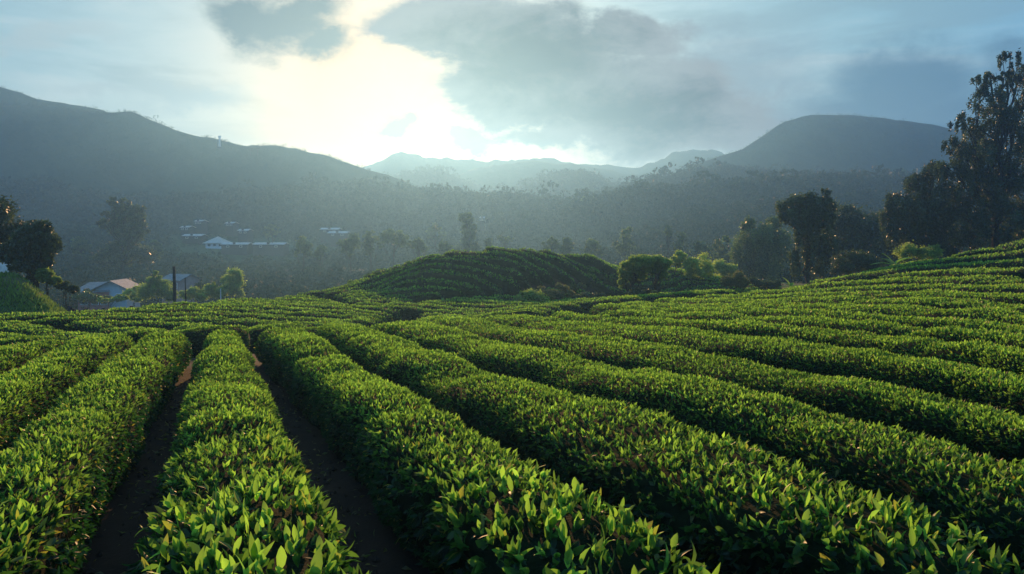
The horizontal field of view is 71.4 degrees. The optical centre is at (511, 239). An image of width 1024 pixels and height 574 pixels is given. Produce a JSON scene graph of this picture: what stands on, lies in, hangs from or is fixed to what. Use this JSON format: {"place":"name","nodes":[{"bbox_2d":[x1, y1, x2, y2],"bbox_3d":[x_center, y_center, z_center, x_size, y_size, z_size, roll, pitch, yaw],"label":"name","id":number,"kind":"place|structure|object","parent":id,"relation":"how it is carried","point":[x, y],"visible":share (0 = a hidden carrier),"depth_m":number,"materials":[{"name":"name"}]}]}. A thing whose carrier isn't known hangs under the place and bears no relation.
{"place":"outdoors","nodes":[
{"label":"outdoors","id":0,"kind":"place"},
{"bbox_2d":[0,88,105,111],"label":"mountain","id":1,"kind":"structure","parent":0,"point":[7,96],"depth_m":426.20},
{"bbox_2d":[0,105,425,197],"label":"mountain","id":2,"kind":"structure","parent":0,"point":[126,153],"depth_m":387.26,"materials":[{"name":"grey"}]},
{"bbox_2d":[1,100,415,185],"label":"ridge trees","id":3,"kind":"object","parent":2,"relation":"on","point":[134,112],"visible":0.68,"depth_m":399.11,"materials":[{"name":"green plant"}]},
{"bbox_2d":[40,198,490,236],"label":"hill","id":4,"kind":"structure","parent":0,"point":[350,220],"depth_m":329.61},
{"bbox_2d":[0,171,620,236],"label":"forest","id":5,"kind":"object","parent":4,"relation":"on","point":[274,203],"visible":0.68,"depth_m":332.21,"materials":[{"name":"green plant"}]},
{"bbox_2d":[405,177,459,186],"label":"hill","id":6,"kind":"structure","parent":0,"point":[426,183],"depth_m":599.97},
{"bbox_2d":[383,163,501,192],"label":"forest","id":7,"kind":"object","parent":6,"relation":"on","point":[430,173],"visible":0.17,"depth_m":601.87,"materials":[{"name":"green plant"}]},
{"bbox_2d":[0,192,951,573],"bbox_3d":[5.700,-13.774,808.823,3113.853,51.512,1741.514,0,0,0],"label":"ground","id":8,"kind":"structure","parent":0,"point":[112,544],"depth_m":7.97,"materials":[{"name":"soil"}]},
{"bbox_2d":[0,194,25,264],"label":"dense tree","id":9,"kind":"object","parent":8,"relation":"on","point":[8,224],"visible":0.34,"depth_m":43.09,"materials":[{"name":"green plant"}]},
{"bbox_2d":[0,338,61,374],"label":"tea hedge","id":10,"kind":"object","parent":8,"relation":"on","point":[15,356],"visible":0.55,"depth_m":13.34,"materials":[{"name":"green plant"}]},
{"bbox_2d":[0,219,64,287],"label":"dense tree","id":11,"kind":"object","parent":8,"relation":"on","point":[33,246],"visible":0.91,"depth_m":40.99,"materials":[{"name":"green plant"}]},
{"bbox_2d":[0,334,67,347],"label":"tea hedge","id":12,"kind":"object","parent":8,"relation":"on","point":[25,338],"visible":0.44,"depth_m":17.83,"materials":[{"name":"green plant"}]},
{"bbox_2d":[0,270,67,313],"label":"grass","id":13,"kind":"structure","parent":8,"relation":"on","point":[47,303],"depth_m":37.39,"materials":[{"name":"plant"}]},
{"bbox_2d":[34,267,62,295],"bbox_3d":[-26.843,2.636,41.195,1.375,2.243,1.344,0,0,-40],"label":"tree","id":14,"kind":"object","parent":8,"relation":"on","point":[47,276],"visible":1,"depth_m":40.91,"materials":[{"name":"green plant"}]},
{"bbox_2d":[0,332,135,450],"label":"tea hedge","id":15,"kind":"object","parent":8,"relation":"on","point":[30,390],"visible":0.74,"depth_m":10.76,"materials":[{"name":"green plant"}]},
{"bbox_2d":[0,327,172,342],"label":"tea hedge","id":16,"kind":"object","parent":8,"relation":"on","point":[137,334],"visible":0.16,"depth_m":18.95,"materials":[{"name":"green plant"}]},
{"bbox_2d":[0,330,192,573],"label":"tea hedge","id":17,"kind":"object","parent":8,"relation":"on","point":[66,468],"visible":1,"depth_m":6.73,"materials":[{"name":"green plant"}]},
{"bbox_2d":[78,279,139,309],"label":"house","id":18,"kind":"structure","parent":8,"relation":"on","point":[113,288],"depth_m":105.57,"materials":[{"name":"blue paint"}]},
{"bbox_2d":[0,320,251,357],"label":"tea hedge","id":19,"kind":"object","parent":8,"relation":"on","point":[196,338],"visible":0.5,"depth_m":24.48,"materials":[{"name":"green plant"}]},
{"bbox_2d":[89,196,163,273],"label":"tall tree","id":20,"kind":"object","parent":8,"relation":"on","point":[126,223],"visible":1,"depth_m":149.68,"materials":[{"name":"green plant"}]},
{"bbox_2d":[90,319,217,329],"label":"tea hedge","id":21,"kind":"object","parent":8,"relation":"on","point":[162,324],"visible":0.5,"depth_m":29.48,"materials":[{"name":"green plant"}]},
{"bbox_2d":[134,270,178,302],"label":"shrub","id":22,"kind":"object","parent":8,"relation":"on","point":[154,285],"visible":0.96,"depth_m":89.21,"materials":[{"name":"green plant"}]},
{"bbox_2d":[21,314,312,330],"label":"tea hedge","id":23,"kind":"object","parent":8,"relation":"on","point":[58,323],"visible":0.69,"depth_m":30.76,"materials":[{"name":"green plant"}]},
{"bbox_2d":[162,274,202,303],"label":"house","id":24,"kind":"structure","parent":8,"relation":"on","point":[191,279],"depth_m":111.77,"materials":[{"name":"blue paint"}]},
{"bbox_2d":[65,320,306,353],"bbox_3d":[-12.357,3.420,25.519,14.580,1.807,1.860,0,0,36],"label":"tea hedge","id":25,"kind":"object","parent":8,"relation":"on","point":[96,326],"visible":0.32,"depth_m":27.58,"materials":[{"name":"green plant"}]},
{"bbox_2d":[0,310,376,327],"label":"tea hedge","id":26,"kind":"object","parent":8,"relation":"on","point":[366,322],"visible":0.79,"depth_m":32.14,"materials":[{"name":"green plant"}]},
{"bbox_2d":[0,306,383,323],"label":"tea hedge","id":27,"kind":"object","parent":8,"relation":"on","point":[315,314],"visible":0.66,"depth_m":33.76,"materials":[{"name":"green plant"}]},
{"bbox_2d":[178,285,205,301],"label":"shrub","id":28,"kind":"object","parent":8,"relation":"on","point":[191,292],"visible":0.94,"depth_m":85.81,"materials":[{"name":"green plant"}]},
{"bbox_2d":[200,281,226,303],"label":"shrub","id":29,"kind":"object","parent":8,"relation":"on","point":[212,290],"visible":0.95,"depth_m":87.83,"materials":[{"name":"green plant"}]},
{"bbox_2d":[218,267,247,297],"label":"slender tree","id":30,"kind":"object","parent":8,"relation":"on","point":[233,284],"visible":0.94,"depth_m":89.52,"materials":[{"name":"green plant"}]},
{"bbox_2d":[220,242,252,254],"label":"shed","id":31,"kind":"structure","parent":8,"relation":"on","point":[237,248],"depth_m":247.00,"materials":[{"name":"white wood"}]},
{"bbox_2d":[105,303,386,322],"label":"tea hedge","id":32,"kind":"object","parent":8,"relation":"on","point":[284,308],"visible":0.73,"depth_m":35.58,"materials":[{"name":"green plant"}]},
{"bbox_2d":[123,328,371,573],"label":"tea hedge","id":33,"kind":"object","parent":8,"relation":"on","point":[241,496],"visible":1,"depth_m":5.11,"materials":[{"name":"green plant"}]},
{"bbox_2d":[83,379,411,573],"bbox_3d":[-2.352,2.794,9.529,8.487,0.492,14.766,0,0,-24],"label":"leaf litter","id":34,"kind":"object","parent":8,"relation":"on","point":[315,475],"visible":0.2,"depth_m":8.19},
{"bbox_2d":[78,383,422,573],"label":"soil clods","id":35,"kind":"object","parent":8,"relation":"on","point":[89,570],"visible":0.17,"depth_m":7.77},
{"bbox_2d":[141,300,393,321],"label":"tea hedge","id":36,"kind":"object","parent":8,"relation":"on","point":[357,310],"visible":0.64,"depth_m":36.81,"materials":[{"name":"green plant"}]},
{"bbox_2d":[252,242,289,255],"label":"shed","id":37,"kind":"structure","parent":8,"relation":"on","point":[271,249],"depth_m":247.00,"materials":[{"name":"white wood"}]},
{"bbox_2d":[217,297,331,303],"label":"tea hedge","id":38,"kind":"object","parent":8,"relation":"on","point":[304,299],"visible":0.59,"depth_m":40.65,"materials":[{"name":"green plant"}]},
{"bbox_2d":[178,299,401,321],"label":"tea hedge","id":39,"kind":"object","parent":8,"relation":"on","point":[395,315],"visible":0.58,"depth_m":37.44,"materials":[{"name":"green plant"}]},
{"bbox_2d":[294,235,313,270],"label":"valley tree","id":40,"kind":"object","parent":8,"relation":"on","point":[303,245],"visible":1,"depth_m":164.58,"materials":[{"name":"green plant"}]},
{"bbox_2d":[336,233,360,273],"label":"valley tree","id":41,"kind":"object","parent":8,"relation":"on","point":[348,245],"visible":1,"depth_m":159.60,"materials":[{"name":"green plant"}]},
{"bbox_2d":[362,230,381,269],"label":"valley tree","id":42,"kind":"object","parent":8,"relation":"on","point":[368,244],"visible":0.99,"depth_m":162.68,"materials":[{"name":"green plant"}]},
{"bbox_2d":[376,226,408,264],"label":"valley tree","id":43,"kind":"object","parent":8,"relation":"on","point":[398,238],"visible":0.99,"depth_m":167.45,"materials":[{"name":"green plant"}]},
{"bbox_2d":[343,291,445,303],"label":"tea hedge","id":44,"kind":"object","parent":8,"relation":"on","point":[415,297],"visible":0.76,"depth_m":43.67,"materials":[{"name":"green plant"}]},
{"bbox_2d":[340,285,467,303],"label":"tea hedge","id":45,"kind":"object","parent":8,"relation":"on","point":[447,293],"visible":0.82,"depth_m":45.10,"materials":[{"name":"green plant"}]},
{"bbox_2d":[335,276,486,302],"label":"tea hedge","id":46,"kind":"object","parent":8,"relation":"on","point":[468,290],"visible":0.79,"depth_m":46.35,"materials":[{"name":"green plant"}]},
{"bbox_2d":[298,256,531,298],"bbox_3d":[-6.798,2.612,49.036,16.345,2.989,3.260,0,0,-19],"label":"tea hedge","id":47,"kind":"object","parent":8,"relation":"on","point":[520,278],"visible":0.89,"depth_m":50.25,"materials":[{"name":"green plant"}]},
{"bbox_2d":[332,268,503,300],"bbox_3d":[-6.292,2.996,47.120,11.572,2.192,3.069,0,0,-19],"label":"tea hedge","id":48,"kind":"object","parent":8,"relation":"on","point":[487,288],"visible":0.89,"depth_m":47.89,"materials":[{"name":"green plant"}]},
{"bbox_2d":[322,262,522,300],"bbox_3d":[-6.144,2.784,48.264,13.797,2.561,3.110,0,0,-19],"label":"tea hedge","id":49,"kind":"object","parent":8,"relation":"on","point":[507,285],"visible":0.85,"depth_m":49.03,"materials":[{"name":"green plant"}]},
{"bbox_2d":[320,253,543,291],"bbox_3d":[-5.741,2.501,50.472,15.970,3.126,2.901,0,0,-16],"label":"tea hedge","id":50,"kind":"object","parent":8,"relation":"on","point":[531,276],"visible":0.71,"depth_m":51.27,"materials":[{"name":"green plant"}]},
{"bbox_2d":[355,301,554,320],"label":"tea hedge","id":51,"kind":"object","parent":8,"relation":"on","point":[409,313],"visible":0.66,"depth_m":36.91,"materials":[{"name":"green plant"}]},
{"bbox_2d":[455,212,480,251],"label":"valley tree","id":52,"kind":"object","parent":8,"relation":"on","point":[469,228],"visible":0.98,"depth_m":184.57,"materials":[{"name":"green plant"}]},
{"bbox_2d":[387,300,561,315],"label":"tea hedge","id":53,"kind":"object","parent":8,"relation":"on","point":[451,308],"visible":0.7,"depth_m":37.48,"materials":[{"name":"green plant"}]},
{"bbox_2d":[253,326,720,573],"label":"tea hedge","id":54,"kind":"object","parent":8,"relation":"on","point":[447,496],"visible":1,"depth_m":5.81,"materials":[{"name":"green plant"}]},
{"bbox_2d":[443,249,554,284],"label":"tea hedge","id":55,"kind":"object","parent":8,"relation":"on","point":[544,276],"visible":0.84,"depth_m":52.31,"materials":[{"name":"green plant"}]},
{"bbox_2d":[417,300,586,314],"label":"tea hedge","id":56,"kind":"object","parent":8,"relation":"on","point":[572,307],"visible":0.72,"depth_m":38.78,"materials":[{"name":"green plant"}]},
{"bbox_2d":[471,307,542,318],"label":"tea hedge","id":57,"kind":"object","parent":8,"relation":"on","point":[530,312],"visible":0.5,"depth_m":30.88,"materials":[{"name":"green plant"}]},
{"bbox_2d":[13,167,1023,309],"bbox_3d":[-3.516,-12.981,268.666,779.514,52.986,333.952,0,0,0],"label":"forest","id":58,"kind":"object","parent":8,"relation":"on","point":[275,279],"visible":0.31,"depth_m":210.96,"materials":[{"name":"green plant"}]},
{"bbox_2d":[435,297,621,314],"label":"tea hedge","id":59,"kind":"object","parent":8,"relation":"on","point":[586,305],"visible":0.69,"depth_m":40.00,"materials":[{"name":"green plant"}]},
{"bbox_2d":[482,246,575,285],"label":"tea hedge","id":60,"kind":"object","parent":8,"relation":"on","point":[557,272],"visible":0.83,"depth_m":53.93,"materials":[{"name":"green plant"}]},
{"bbox_2d":[513,288,547,302],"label":"shrub","id":61,"kind":"object","parent":8,"relation":"on","point":[530,294],"visible":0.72,"depth_m":42.54,"materials":[{"name":"green plant"}]},
{"bbox_2d":[449,296,645,303],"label":"tea hedge","id":62,"kind":"object","parent":8,"relation":"on","point":[629,299],"visible":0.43,"depth_m":41.42,"materials":[{"name":"green plant"}]},
{"bbox_2d":[532,282,574,300],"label":"shrub","id":63,"kind":"object","parent":8,"relation":"on","point":[554,294],"visible":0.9,"depth_m":44.53,"materials":[{"name":"green plant"}]},
{"bbox_2d":[612,226,636,259],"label":"valley tree","id":64,"kind":"object","parent":8,"relation":"on","point":[625,246],"visible":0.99,"depth_m":149.36,"materials":[{"name":"green plant"}]},
{"bbox_2d":[617,254,650,291],"bbox_3d":[8.301,2.865,46.847,2.892,3.942,2.008,0,0,-26],"label":"flat topped tree","id":65,"kind":"object","parent":8,"relation":"on","point":[631,270],"visible":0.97,"depth_m":46.62,"materials":[{"name":"green plant"}]},
{"bbox_2d":[519,247,755,295],"bbox_3d":[10.465,2.848,59.037,22.281,4.667,3.104,0,0,-18],"label":"tea hedge","id":66,"kind":"object","parent":8,"relation":"on","point":[588,280],"visible":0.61,"depth_m":57.47,"materials":[{"name":"green plant"}]},
{"bbox_2d":[562,253,752,284],"bbox_3d":[13.531,2.883,62.425,20.631,3.616,3.438,0,0,-15],"label":"tea hedge","id":67,"kind":"object","parent":8,"relation":"on","point":[589,260],"visible":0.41,"depth_m":60.18,"materials":[{"name":"green plant"}]},
{"bbox_2d":[644,254,673,291],"bbox_3d":[9.386,2.795,46.848,2.455,3.808,1.734,0,0,0],"label":"flat topped tree","id":68,"kind":"object","parent":8,"relation":"on","point":[659,265],"visible":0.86,"depth_m":46.58,"materials":[{"name":"green plant"}]},
{"bbox_2d":[539,249,781,291],"bbox_3d":[12.545,2.652,60.765,22.852,3.986,3.510,0,0,-15],"label":"tea hedge","id":69,"kind":"object","parent":8,"relation":"on","point":[608,279],"visible":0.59,"depth_m":59.82,"materials":[{"name":"green plant"}]},
{"bbox_2d":[618,291,706,302],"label":"tea hedge","id":70,"kind":"object","parent":8,"relation":"on","point":[687,294],"visible":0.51,"depth_m":42.13,"materials":[{"name":"green plant"}]},
{"bbox_2d":[315,322,1023,573],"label":"tea hedge","id":71,"kind":"object","parent":8,"relation":"on","point":[728,506],"visible":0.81,"depth_m":5.85,"materials":[{"name":"green plant"}]},
{"bbox_2d":[679,256,705,278],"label":"shrub","id":72,"kind":"object","parent":8,"relation":"on","point":[693,270],"visible":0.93,"depth_m":62.63,"materials":[{"name":"green plant"}]},
{"bbox_2d":[370,320,1023,573],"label":"tea hedge","id":73,"kind":"object","parent":8,"relation":"on","point":[984,493],"visible":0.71,"depth_m":7.54,"materials":[{"name":"green plant"}]},
{"bbox_2d":[695,252,716,277],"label":"shrub","id":74,"kind":"object","parent":8,"relation":"on","point":[707,267],"visible":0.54,"depth_m":64.88,"materials":[{"name":"green plant"}]},
{"bbox_2d":[414,315,1023,469],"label":"tea hedge","id":75,"kind":"object","parent":8,"relation":"on","point":[998,434],"visible":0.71,"depth_m":10.05,"materials":[{"name":"green plant"}]},
{"bbox_2d":[711,235,732,263],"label":"valley tree","id":76,"kind":"object","parent":8,"relation":"on","point":[718,241],"visible":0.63,"depth_m":117.50,"materials":[{"name":"green plant"}]},
{"bbox_2d":[711,258,737,275],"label":"shrub","id":77,"kind":"object","parent":8,"relation":"on","point":[723,267],"visible":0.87,"depth_m":83.36,"materials":[{"name":"green plant"}]},
{"bbox_2d":[720,270,750,290],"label":"shrub","id":78,"kind":"object","parent":8,"relation":"on","point":[742,282],"visible":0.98,"depth_m":57.74,"materials":[{"name":"green plant"}]},
{"bbox_2d":[483,313,1023,420],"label":"tea hedge","id":79,"kind":"object","parent":8,"relation":"on","point":[998,390],"visible":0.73,"depth_m":12.64,"materials":[{"name":"green plant"}]},
{"bbox_2d":[729,215,793,281],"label":"weeping tree","id":80,"kind":"object","parent":8,"relation":"on","point":[768,243],"visible":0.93,"depth_m":93.07,"materials":[{"name":"green plant"}]},
{"bbox_2d":[548,310,1023,381],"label":"tea hedge","id":81,"kind":"object","parent":8,"relation":"on","point":[1008,358],"visible":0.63,"depth_m":14.77,"materials":[{"name":"green plant"}]},
{"bbox_2d":[589,302,1023,337],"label":"tea hedge","id":82,"kind":"object","parent":8,"relation":"on","point":[938,321],"visible":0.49,"depth_m":19.80,"materials":[{"name":"green plant"}]},
{"bbox_2d":[774,188,840,284],"bbox_3d":[25.882,0.087,62.383,5.481,9.286,3.869,0,0,15],"label":"umbrella tree","id":83,"kind":"object","parent":8,"relation":"on","point":[809,214],"visible":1,"depth_m":61.69,"materials":[{"name":"green plant"}]},
{"bbox_2d":[596,308,1023,348],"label":"tea hedge","id":84,"kind":"object","parent":8,"relation":"on","point":[955,334],"visible":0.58,"depth_m":16.98,"materials":[{"name":"green plant"}]},
{"bbox_2d":[619,300,1023,327],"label":"tea hedge","id":85,"kind":"object","parent":8,"relation":"on","point":[998,314],"visible":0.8,"depth_m":21.04,"materials":[{"name":"green plant"}]},
{"bbox_2d":[654,294,1023,312],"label":"tea hedge","id":86,"kind":"object","parent":8,"relation":"on","point":[947,302],"visible":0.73,"depth_m":24.83,"materials":[{"name":"green plant"}]},
{"bbox_2d":[829,248,882,275],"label":"shrub","id":87,"kind":"object","parent":8,"relation":"on","point":[856,261],"visible":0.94,"depth_m":62.98,"materials":[{"name":"green plant"}]},
{"bbox_2d":[821,201,893,272],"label":"bushy tree","id":88,"kind":"object","parent":8,"relation":"on","point":[859,230],"visible":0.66,"depth_m":83.94,"materials":[{"name":"green plant"}]},
{"bbox_2d":[694,288,1023,305],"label":"tea hedge","id":89,"kind":"object","parent":8,"relation":"on","point":[1010,298],"visible":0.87,"depth_m":27.52,"materials":[{"name":"green plant"}]},
{"bbox_2d":[737,282,1023,295],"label":"tea hedge","id":90,"kind":"object","parent":8,"relation":"on","point":[1013,288],"visible":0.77,"depth_m":30.95,"materials":[{"name":"green plant"}]},
{"bbox_2d":[868,208,915,265],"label":"bushy tree","id":91,"kind":"object","parent":8,"relation":"on","point":[885,247],"visible":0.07,"depth_m":91.58,"materials":[{"name":"green plant"}]},
{"bbox_2d":[783,274,1023,289],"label":"tea hedge","id":92,"kind":"object","parent":8,"relation":"on","point":[981,279],"visible":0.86,"depth_m":34.17,"materials":[{"name":"green plant"}]},
{"bbox_2d":[808,258,1023,285],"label":"tea hedge","id":93,"kind":"object","parent":8,"relation":"on","point":[1008,263],"visible":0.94,"depth_m":44.63,"materials":[{"name":"green plant"}]},
{"bbox_2d":[889,240,945,262],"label":"shrub","id":94,"kind":"object","parent":8,"relation":"on","point":[919,253],"visible":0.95,"depth_m":62.80,"materials":[{"name":"green plant"}]},
{"bbox_2d":[878,159,966,259],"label":"feathery tree","id":95,"kind":"object","parent":8,"relation":"on","point":[916,219],"visible":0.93,"depth_m":68.41,"materials":[{"name":"green plant"}]},
{"bbox_2d":[842,249,1023,275],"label":"tea hedge","id":96,"kind":"object","parent":8,"relation":"on","point":[1014,254],"visible":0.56,"depth_m":46.76,"materials":[{"name":"green plant"}]},
{"bbox_2d":[878,266,1023,279],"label":"tea hedge","id":97,"kind":"object","parent":8,"relation":"on","point":[974,271],"visible":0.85,"depth_m":36.33,"materials":[{"name":"green plant"}]},
{"bbox_2d":[886,238,1023,266],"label":"tea hedge","id":98,"kind":"object","parent":8,"relation":"on","point":[1005,248],"visible":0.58,"depth_m":49.80,"materials":[{"name":"green plant"}]},
{"bbox_2d":[931,48,1023,247],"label":"feathery tree","id":99,"kind":"object","parent":8,"relation":"on","point":[995,181],"visible":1,"depth_m":65.56,"materials":[{"name":"green plant"}]},
{"bbox_2d":[942,199,1023,256],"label":"bushy tree","id":100,"kind":"object","parent":8,"relation":"on","point":[970,238],"visible":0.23,"depth_m":72.49,"materials":[{"name":"green plant"}]},
{"bbox_2d":[0,0,1023,167],"label":"sky","id":101,"kind":"structure","parent":0,"point":[621,83],"materials":[{"name":"grey"}]},
{"bbox_2d":[362,149,724,176],"bbox_3d":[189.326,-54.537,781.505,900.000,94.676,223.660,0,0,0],"label":"mountain","id":102,"kind":"structure","parent":0,"point":[394,164],"depth_m":784.34,"materials":[{"name":"grey"}]},
{"bbox_2d":[458,160,646,190],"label":"mountain","id":103,"kind":"structure","parent":0,"point":[510,175],"depth_m":682.17,"materials":[{"name":"grey"}]},
{"bbox_2d":[531,179,601,197],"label":"hill","id":104,"kind":"structure","parent":0,"point":[569,183],"depth_m":514.86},
{"bbox_2d":[480,168,628,199],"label":"forest","id":105,"kind":"object","parent":104,"relation":"on","point":[592,180],"visible":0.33,"depth_m":521.29,"materials":[{"name":"green plant"}]},
{"bbox_2d":[681,115,1023,174],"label":"mountain","id":106,"kind":"structure","parent":0,"point":[827,143],"depth_m":485.90,"materials":[{"name":"grey"}]},
{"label":"hill","id":107,"kind":"structure","parent":0,"visible":0},
{"bbox_2d":[484,160,1023,242],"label":"forest","id":108,"kind":"object","parent":107,"relation":"on","point":[642,199],"visible":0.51,"depth_m":290.50,"materials":[{"name":"green plant"}]},
{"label":"hill","id":109,"kind":"structure","parent":0,"visible":0},
{"bbox_2d":[571,156,997,197],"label":"forest","id":110,"kind":"object","parent":109,"relation":"on","point":[724,169],"visible":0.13,"depth_m":396.60,"materials":[{"name":"green plant"}]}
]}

